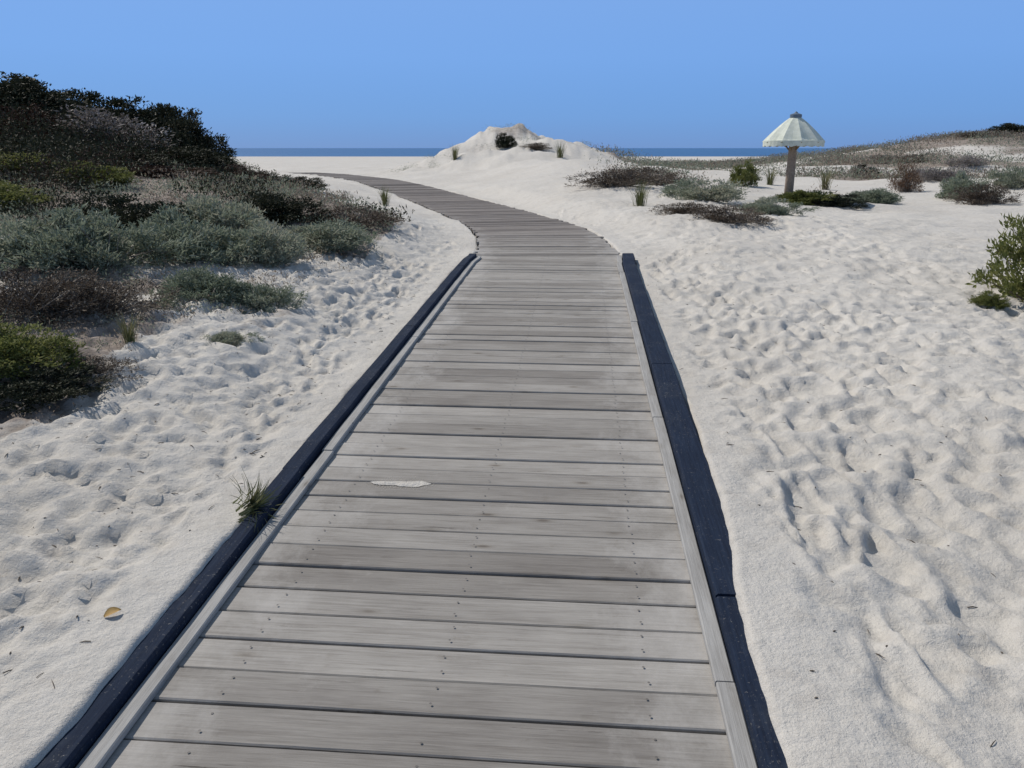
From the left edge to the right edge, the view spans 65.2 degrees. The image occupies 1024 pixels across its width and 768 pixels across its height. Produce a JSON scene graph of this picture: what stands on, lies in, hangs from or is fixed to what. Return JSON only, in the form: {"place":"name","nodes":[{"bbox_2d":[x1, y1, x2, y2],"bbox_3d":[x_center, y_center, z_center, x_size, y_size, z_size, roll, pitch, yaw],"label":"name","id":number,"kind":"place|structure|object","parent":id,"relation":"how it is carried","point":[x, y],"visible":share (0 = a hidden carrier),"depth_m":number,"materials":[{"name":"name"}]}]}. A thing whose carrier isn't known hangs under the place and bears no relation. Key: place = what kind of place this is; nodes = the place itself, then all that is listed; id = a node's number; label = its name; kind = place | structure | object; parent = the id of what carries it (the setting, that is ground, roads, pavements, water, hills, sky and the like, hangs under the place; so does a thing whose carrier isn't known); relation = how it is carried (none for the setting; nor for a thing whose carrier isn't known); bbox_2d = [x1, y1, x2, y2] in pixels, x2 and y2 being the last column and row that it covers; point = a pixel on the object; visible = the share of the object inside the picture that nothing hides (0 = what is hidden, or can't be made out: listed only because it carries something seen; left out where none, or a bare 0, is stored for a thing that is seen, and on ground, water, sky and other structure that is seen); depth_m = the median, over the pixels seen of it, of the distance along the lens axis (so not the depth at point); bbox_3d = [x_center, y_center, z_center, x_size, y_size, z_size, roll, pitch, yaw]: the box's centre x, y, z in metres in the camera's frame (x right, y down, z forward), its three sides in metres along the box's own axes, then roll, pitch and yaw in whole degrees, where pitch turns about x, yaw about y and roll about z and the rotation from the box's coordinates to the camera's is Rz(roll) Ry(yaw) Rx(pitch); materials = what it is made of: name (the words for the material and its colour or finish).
{"place":"outdoors","nodes":[
{"label":"outdoors","id":0,"kind":"place"},
{"bbox_2d":[0,123,1023,767],"bbox_3d":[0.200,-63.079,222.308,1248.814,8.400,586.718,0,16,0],"label":"ground","id":1,"kind":"structure","parent":0,"point":[930,687],"depth_m":4.11,"materials":[{"name":"white sand"}]},
{"bbox_2d":[0,180,55,209],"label":"olive shrub","id":2,"kind":"object","parent":1,"relation":"on","point":[12,188],"visible":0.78,"depth_m":9.23,"materials":[{"name":"green plant"}]},
{"bbox_2d":[0,149,66,172],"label":"olive shrub","id":3,"kind":"object","parent":1,"relation":"on","point":[21,159],"visible":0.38,"depth_m":11.30,"materials":[{"name":"green plant"}]},
{"bbox_2d":[0,71,75,114],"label":"evergreen shrub","id":4,"kind":"object","parent":1,"relation":"on","point":[29,84],"visible":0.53,"depth_m":15.62,"materials":[{"name":"green plant"}]},
{"bbox_2d":[1,77,80,110],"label":"evergreen shrub","id":5,"kind":"object","parent":1,"relation":"on","point":[65,90],"visible":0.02,"depth_m":17.91,"materials":[{"name":"green plant"}]},
{"bbox_2d":[0,316,87,380],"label":"olive shrub","id":6,"kind":"object","parent":1,"relation":"on","point":[14,346],"visible":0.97,"depth_m":4.38,"materials":[{"name":"green plant"}]},
{"bbox_2d":[0,102,94,135],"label":"brown shrub","id":7,"kind":"object","parent":1,"relation":"on","point":[34,115],"visible":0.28,"depth_m":14.25,"materials":[{"name":"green plant"}]},
{"bbox_2d":[0,136,114,155],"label":"evergreen shrub","id":8,"kind":"object","parent":1,"relation":"on","point":[8,145],"visible":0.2,"depth_m":12.98,"materials":[{"name":"green plant"}]},
{"bbox_2d":[0,359,115,416],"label":"evergreen shrub","id":9,"kind":"object","parent":1,"relation":"on","point":[25,382],"visible":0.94,"depth_m":4.17,"materials":[{"name":"green plant"}]},
{"bbox_2d":[0,265,116,325],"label":"brown shrub","id":10,"kind":"object","parent":1,"relation":"on","point":[9,300],"visible":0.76,"depth_m":5.22,"materials":[{"name":"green plant"}]},
{"bbox_2d":[0,201,121,270],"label":"sage shrub","id":11,"kind":"object","parent":1,"relation":"on","point":[17,228],"visible":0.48,"depth_m":6.46,"materials":[{"name":"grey plant"}]},
{"bbox_2d":[38,160,141,185],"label":"olive shrub","id":12,"kind":"object","parent":1,"relation":"on","point":[124,175],"visible":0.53,"depth_m":11.41,"materials":[{"name":"green plant"}]},
{"bbox_2d":[54,87,125,117],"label":"evergreen shrub","id":13,"kind":"object","parent":1,"relation":"on","point":[92,95],"visible":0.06,"depth_m":18.37,"materials":[{"name":"green plant"}]},
{"bbox_2d":[3,277,181,326],"bbox_3d":[-2.865,-0.598,5.499,1.180,0.328,0.855,-10,19,-30],"label":"brown shrub","id":14,"kind":"object","parent":1,"relation":"on","point":[123,295],"visible":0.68,"depth_m":5.39,"materials":[{"name":"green plant"}]},
{"bbox_2d":[42,354,146,385],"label":"brown shrub","id":15,"kind":"object","parent":1,"relation":"on","point":[100,369],"visible":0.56,"depth_m":4.51,"materials":[{"name":"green plant"}]},
{"bbox_2d":[0,207,202,273],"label":"sage shrub","id":16,"kind":"object","parent":1,"relation":"on","point":[108,251],"visible":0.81,"depth_m":6.45,"materials":[{"name":"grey plant"}]},
{"bbox_2d":[25,104,180,152],"bbox_3d":[-8.177,-4.930,15.706,3.714,0.962,3.207,15,22,42],"label":"grey shrub","id":17,"kind":"object","parent":1,"relation":"on","point":[98,120],"visible":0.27,"depth_m":14.87,"materials":[{"name":"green plant"}]},
{"bbox_2d":[0,82,223,198],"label":"dune thicket","id":18,"kind":"object","parent":1,"relation":"on","point":[76,137],"visible":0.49,"depth_m":13.00,"materials":[{"name":"green plant"}]},
{"bbox_2d":[48,147,175,164],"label":"evergreen shrub","id":19,"kind":"object","parent":1,"relation":"on","point":[160,160],"visible":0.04,"depth_m":13.94,"materials":[{"name":"green plant"}]},
{"bbox_2d":[104,607,120,616],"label":"dry leaf","id":20,"kind":"object","parent":1,"relation":"on","point":[110,611],"visible":1,"depth_m":2.58,"materials":[{"name":"beige plant"}]},
{"bbox_2d":[84,95,174,138],"bbox_3d":[-9.128,-6.245,19.172,2.513,1.285,3.471,-1,16,-2],"label":"evergreen shrub","id":21,"kind":"object","parent":1,"relation":"on","point":[131,110],"visible":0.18,"depth_m":18.29,"materials":[{"name":"green plant"}]},
{"bbox_2d":[114,310,147,343],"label":"grass tuft","id":22,"kind":"object","parent":1,"relation":"on","point":[128,336],"visible":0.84,"depth_m":4.96,"materials":[{"name":"green plant"}]},
{"bbox_2d":[46,193,217,233],"bbox_3d":[-3.930,-1.725,8.330,1.983,0.536,1.432,12,20,35],"label":"evergreen shrub","id":23,"kind":"object","parent":1,"relation":"on","point":[132,212],"visible":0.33,"depth_m":8.32,"materials":[{"name":"green plant"}]},
{"bbox_2d":[118,159,224,180],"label":"brown shrub","id":24,"kind":"object","parent":1,"relation":"on","point":[163,172],"visible":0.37,"depth_m":13.77,"materials":[{"name":"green plant"}]},
{"bbox_2d":[139,102,211,145],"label":"evergreen shrub","id":25,"kind":"object","parent":1,"relation":"on","point":[164,112],"visible":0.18,"depth_m":19.09,"materials":[{"name":"green plant"}]},
{"bbox_2d":[146,145,229,168],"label":"evergreen shrub","id":26,"kind":"object","parent":1,"relation":"on","point":[194,155],"visible":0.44,"depth_m":16.04,"materials":[{"name":"green plant"}]},
{"bbox_2d":[121,203,266,267],"bbox_3d":[-2.968,-1.344,7.374,1.338,0.608,1.434,-5,17,-16],"label":"sage shrub","id":27,"kind":"object","parent":1,"relation":"on","point":[173,226],"visible":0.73,"depth_m":7.21,"materials":[{"name":"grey plant"}]},
{"bbox_2d":[143,264,247,306],"bbox_3d":[-2.435,-0.759,6.181,0.823,0.304,0.809,-10,19,-31],"label":"sage shrub","id":28,"kind":"object","parent":1,"relation":"on","point":[201,282],"visible":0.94,"depth_m":6.08,"materials":[{"name":"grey plant"}]},
{"bbox_2d":[159,115,236,163],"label":"evergreen shrub","id":29,"kind":"object","parent":1,"relation":"on","point":[201,141],"visible":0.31,"depth_m":18.89,"materials":[{"name":"green plant"}]},
{"bbox_2d":[0,109,404,417],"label":"scrub cover","id":30,"kind":"object","parent":1,"relation":"on","point":[176,188],"visible":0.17,"depth_m":10.77,"materials":[{"name":"grey plant"}]},
{"bbox_2d":[0,132,414,226],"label":"dark scrub cover","id":31,"kind":"object","parent":1,"relation":"on","point":[259,189],"visible":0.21,"depth_m":11.28,"materials":[{"name":"green plant"}]},
{"bbox_2d":[182,146,245,167],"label":"evergreen shrub","id":32,"kind":"object","parent":1,"relation":"on","point":[228,158],"visible":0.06,"depth_m":18.67,"materials":[{"name":"green plant"}]},
{"bbox_2d":[166,193,275,240],"bbox_3d":[-3.263,-1.803,8.777,1.403,0.584,1.555,0,16,-1],"label":"sage shrub","id":33,"kind":"object","parent":1,"relation":"on","point":[228,215],"visible":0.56,"depth_m":8.59,"materials":[{"name":"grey plant"}]},
{"bbox_2d":[200,330,264,346],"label":"sage shrub","id":34,"kind":"object","parent":1,"relation":"on","point":[226,336],"visible":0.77,"depth_m":5.34,"materials":[{"name":"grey plant"}]},
{"bbox_2d":[196,164,275,179],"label":"brown shrub","id":35,"kind":"object","parent":1,"relation":"on","point":[245,170],"visible":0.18,"depth_m":16.47,"materials":[{"name":"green plant"}]},
{"bbox_2d":[230,471,285,530],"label":"grass tuft","id":36,"kind":"object","parent":1,"relation":"on","point":[256,500],"visible":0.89,"depth_m":3.32,"materials":[{"name":"green plant"}]},
{"bbox_2d":[208,219,315,269],"bbox_3d":[-2.394,-1.328,7.662,1.093,0.491,1.189,14,21,39],"label":"sage shrub","id":37,"kind":"object","parent":1,"relation":"on","point":[265,236],"visible":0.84,"depth_m":7.46,"materials":[{"name":"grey plant"}]},
{"bbox_2d":[219,281,307,313],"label":"sage shrub","id":38,"kind":"object","parent":1,"relation":"on","point":[264,294],"visible":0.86,"depth_m":6.25,"materials":[{"name":"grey plant"}]},
{"bbox_2d":[237,171,292,182],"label":"evergreen shrub","id":39,"kind":"object","parent":1,"relation":"on","point":[287,176],"visible":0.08,"depth_m":17.45,"materials":[{"name":"green plant"}]},
{"bbox_2d":[227,191,334,227],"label":"evergreen shrub","id":40,"kind":"object","parent":1,"relation":"on","point":[291,210],"visible":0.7,"depth_m":9.89,"materials":[{"name":"green plant"}]},
{"bbox_2d":[270,176,330,190],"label":"evergreen shrub","id":41,"kind":"object","parent":1,"relation":"on","point":[317,181],"visible":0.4,"depth_m":17.04,"materials":[{"name":"green plant"}]},
{"bbox_2d":[275,218,379,254],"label":"sage shrub","id":42,"kind":"object","parent":1,"relation":"on","point":[328,235],"visible":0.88,"depth_m":8.53,"materials":[{"name":"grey plant"}]},
{"bbox_2d":[292,204,410,226],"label":"brown shrub","id":43,"kind":"object","parent":1,"relation":"on","point":[355,218],"visible":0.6,"depth_m":10.46,"materials":[{"name":"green plant"}]},
{"bbox_2d":[377,187,392,204],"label":"grass tuft","id":44,"kind":"object","parent":1,"relation":"on","point":[384,199],"visible":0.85,"depth_m":16.82,"materials":[{"name":"green plant"}]},
{"bbox_2d":[34,172,787,767],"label":"boardwalk","id":45,"kind":"structure","parent":1,"relation":"on","point":[538,572],"depth_m":2.94,"materials":[{"name":"grey wood"}]},
{"bbox_2d":[359,476,432,489],"bbox_3d":[-0.505,0.456,3.683,0.482,0.008,0.177,1,18,3],"label":"sand patch","id":46,"kind":"object","parent":45,"relation":"on","point":[415,483],"visible":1,"depth_m":3.68,"materials":[{"name":"white sand"}]},
{"bbox_2d":[449,144,460,159],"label":"grass tuft","id":47,"kind":"object","parent":1,"relation":"on","point":[454,154],"visible":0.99,"depth_m":39.68,"materials":[{"name":"green plant"}]},
{"bbox_2d":[391,123,591,171],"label":"crest cover","id":48,"kind":"object","parent":1,"relation":"on","point":[589,143],"visible":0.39,"depth_m":43.67,"materials":[{"name":"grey plant"}]},
{"bbox_2d":[0,253,1003,746],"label":"beach litter","id":49,"kind":"object","parent":1,"relation":"on","point":[338,385],"visible":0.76,"depth_m":3.87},
{"bbox_2d":[494,132,517,147],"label":"evergreen shrub","id":50,"kind":"object","parent":1,"relation":"on","point":[505,141],"visible":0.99,"depth_m":42.54,"materials":[{"name":"green plant"}]},
{"bbox_2d":[519,142,552,150],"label":"brown shrub","id":51,"kind":"object","parent":1,"relation":"on","point":[536,146],"visible":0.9,"depth_m":40.75,"materials":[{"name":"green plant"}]},
{"bbox_2d":[554,141,566,157],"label":"grass tuft","id":52,"kind":"object","parent":1,"relation":"on","point":[560,152],"visible":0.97,"depth_m":37.05,"materials":[{"name":"green plant"}]},
{"bbox_2d":[563,167,666,188],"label":"brown shrub","id":53,"kind":"object","parent":1,"relation":"on","point":[606,180],"visible":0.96,"depth_m":18.15,"materials":[{"name":"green plant"}]},
{"bbox_2d":[623,179,654,205],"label":"grass tuft","id":54,"kind":"object","parent":1,"relation":"on","point":[640,196],"visible":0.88,"depth_m":15.00,"materials":[{"name":"green plant"}]},
{"bbox_2d":[612,166,688,185],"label":"brown shrub","id":55,"kind":"object","parent":1,"relation":"on","point":[669,176],"visible":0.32,"depth_m":20.97,"materials":[{"name":"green plant"}]},
{"bbox_2d":[648,201,725,214],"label":"brown shrub","id":56,"kind":"object","parent":1,"relation":"on","point":[682,209],"visible":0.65,"depth_m":13.26,"materials":[{"name":"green plant"}]},
{"bbox_2d":[660,177,748,202],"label":"sage shrub","id":57,"kind":"object","parent":1,"relation":"on","point":[717,193],"visible":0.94,"depth_m":16.06,"materials":[{"name":"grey plant"}]},
{"bbox_2d":[686,204,776,224],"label":"brown shrub","id":58,"kind":"object","parent":1,"relation":"on","point":[731,216],"visible":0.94,"depth_m":11.95,"materials":[{"name":"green plant"}]},
{"bbox_2d":[726,159,762,186],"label":"olive shrub","id":59,"kind":"object","parent":1,"relation":"on","point":[749,174],"visible":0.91,"depth_m":24.08,"materials":[{"name":"green plant"}]},
{"bbox_2d":[762,165,779,184],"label":"grass tuft","id":60,"kind":"object","parent":1,"relation":"on","point":[770,180],"visible":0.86,"depth_m":28.40,"materials":[{"name":"green plant"}]},
{"bbox_2d":[732,196,822,215],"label":"sage shrub","id":61,"kind":"object","parent":1,"relation":"on","point":[768,206],"visible":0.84,"depth_m":13.44,"materials":[{"name":"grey plant"}]},
{"bbox_2d":[763,111,824,192],"bbox_3d":[6.314,-4.984,18.078,1.335,2.229,1.315,-4,17,-14],"label":"beach sunshade","id":62,"kind":"object","parent":1,"relation":"on","point":[795,131],"visible":0.98,"depth_m":17.63,"materials":[{"name":"fabric"}]},
{"bbox_2d":[578,128,1023,192],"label":"dune scrub cover","id":63,"kind":"object","parent":1,"relation":"on","point":[842,162],"visible":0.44,"depth_m":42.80,"materials":[{"name":"beige plant"}]},
{"bbox_2d":[769,189,839,205],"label":"olive shrub","id":64,"kind":"object","parent":1,"relation":"on","point":[803,196],"visible":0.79,"depth_m":17.32,"materials":[{"name":"green plant"}]},
{"bbox_2d":[820,167,837,189],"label":"grass tuft","id":65,"kind":"object","parent":1,"relation":"on","point":[826,183],"visible":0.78,"depth_m":24.48,"materials":[{"name":"green plant"}]},
{"bbox_2d":[809,194,870,209],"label":"evergreen shrub","id":66,"kind":"object","parent":1,"relation":"on","point":[845,202],"visible":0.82,"depth_m":17.13,"materials":[{"name":"green plant"}]},
{"bbox_2d":[851,164,879,177],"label":"evergreen shrub","id":67,"kind":"object","parent":1,"relation":"on","point":[862,165],"visible":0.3,"depth_m":34.56,"materials":[{"name":"green plant"}]},
{"bbox_2d":[843,188,905,204],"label":"sage shrub","id":68,"kind":"object","parent":1,"relation":"on","point":[878,196],"visible":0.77,"depth_m":18.38,"materials":[{"name":"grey plant"}]},
{"bbox_2d":[865,154,896,163],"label":"brown shrub","id":69,"kind":"object","parent":1,"relation":"on","point":[881,157],"visible":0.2,"depth_m":43.77,"materials":[{"name":"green plant"}]},
{"bbox_2d":[887,154,924,192],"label":"dry shrub","id":70,"kind":"object","parent":1,"relation":"on","point":[907,183],"visible":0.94,"depth_m":23.29,"materials":[{"name":"brown plant"}]},
{"bbox_2d":[894,154,929,162],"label":"brown shrub","id":71,"kind":"object","parent":1,"relation":"on","point":[920,155],"visible":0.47,"depth_m":40.85,"materials":[{"name":"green plant"}]},
{"bbox_2d":[910,164,974,181],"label":"grey shrub","id":72,"kind":"object","parent":1,"relation":"on","point":[932,176],"visible":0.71,"depth_m":27.11,"materials":[{"name":"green plant"}]},
{"bbox_2d":[940,154,992,166],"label":"grey shrub","id":73,"kind":"object","parent":1,"relation":"on","point":[969,160],"visible":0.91,"depth_m":37.87,"materials":[{"name":"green plant"}]},
{"bbox_2d":[935,170,998,199],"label":"sage shrub","id":74,"kind":"object","parent":1,"relation":"on","point":[951,183],"visible":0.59,"depth_m":20.31,"materials":[{"name":"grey plant"}]},
{"bbox_2d":[946,131,1001,137],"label":"brown shrub","id":75,"kind":"object","parent":1,"relation":"on","point":[973,133],"visible":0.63,"depth_m":49.76,"materials":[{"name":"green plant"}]},
{"bbox_2d":[944,182,1023,205],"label":"brown shrub","id":76,"kind":"object","parent":1,"relation":"on","point":[989,196],"visible":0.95,"depth_m":18.20,"materials":[{"name":"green plant"}]},
{"bbox_2d":[967,290,1011,309],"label":"olive shrub","id":77,"kind":"object","parent":1,"relation":"on","point":[985,298],"visible":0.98,"depth_m":7.03,"materials":[{"name":"green plant"}]},
{"bbox_2d":[966,213,1023,301],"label":"olive shrub","id":78,"kind":"object","parent":1,"relation":"on","point":[1013,287],"visible":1,"depth_m":7.28,"materials":[{"name":"green plant"}]},
{"bbox_2d":[980,164,1023,188],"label":"sage shrub","id":79,"kind":"object","parent":1,"relation":"on","point":[1009,180],"visible":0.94,"depth_m":23.31,"materials":[{"name":"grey plant"}]},
{"bbox_2d":[988,123,1023,133],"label":"evergreen shrub","id":80,"kind":"object","parent":1,"relation":"on","point":[1012,127],"visible":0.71,"depth_m":56.45,"materials":[{"name":"green plant"}]},
{"bbox_2d":[0,0,1023,147],"label":"sky","id":81,"kind":"structure","parent":0,"point":[260,73],"materials":[{"name":"blue"}]},
{"bbox_2d":[220,148,849,156],"bbox_3d":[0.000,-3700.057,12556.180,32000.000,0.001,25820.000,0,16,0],"label":"sea","id":82,"kind":"structure","parent":0,"point":[426,152],"depth_m":713.68,"materials":[{"name":"liquid"}]}
]}

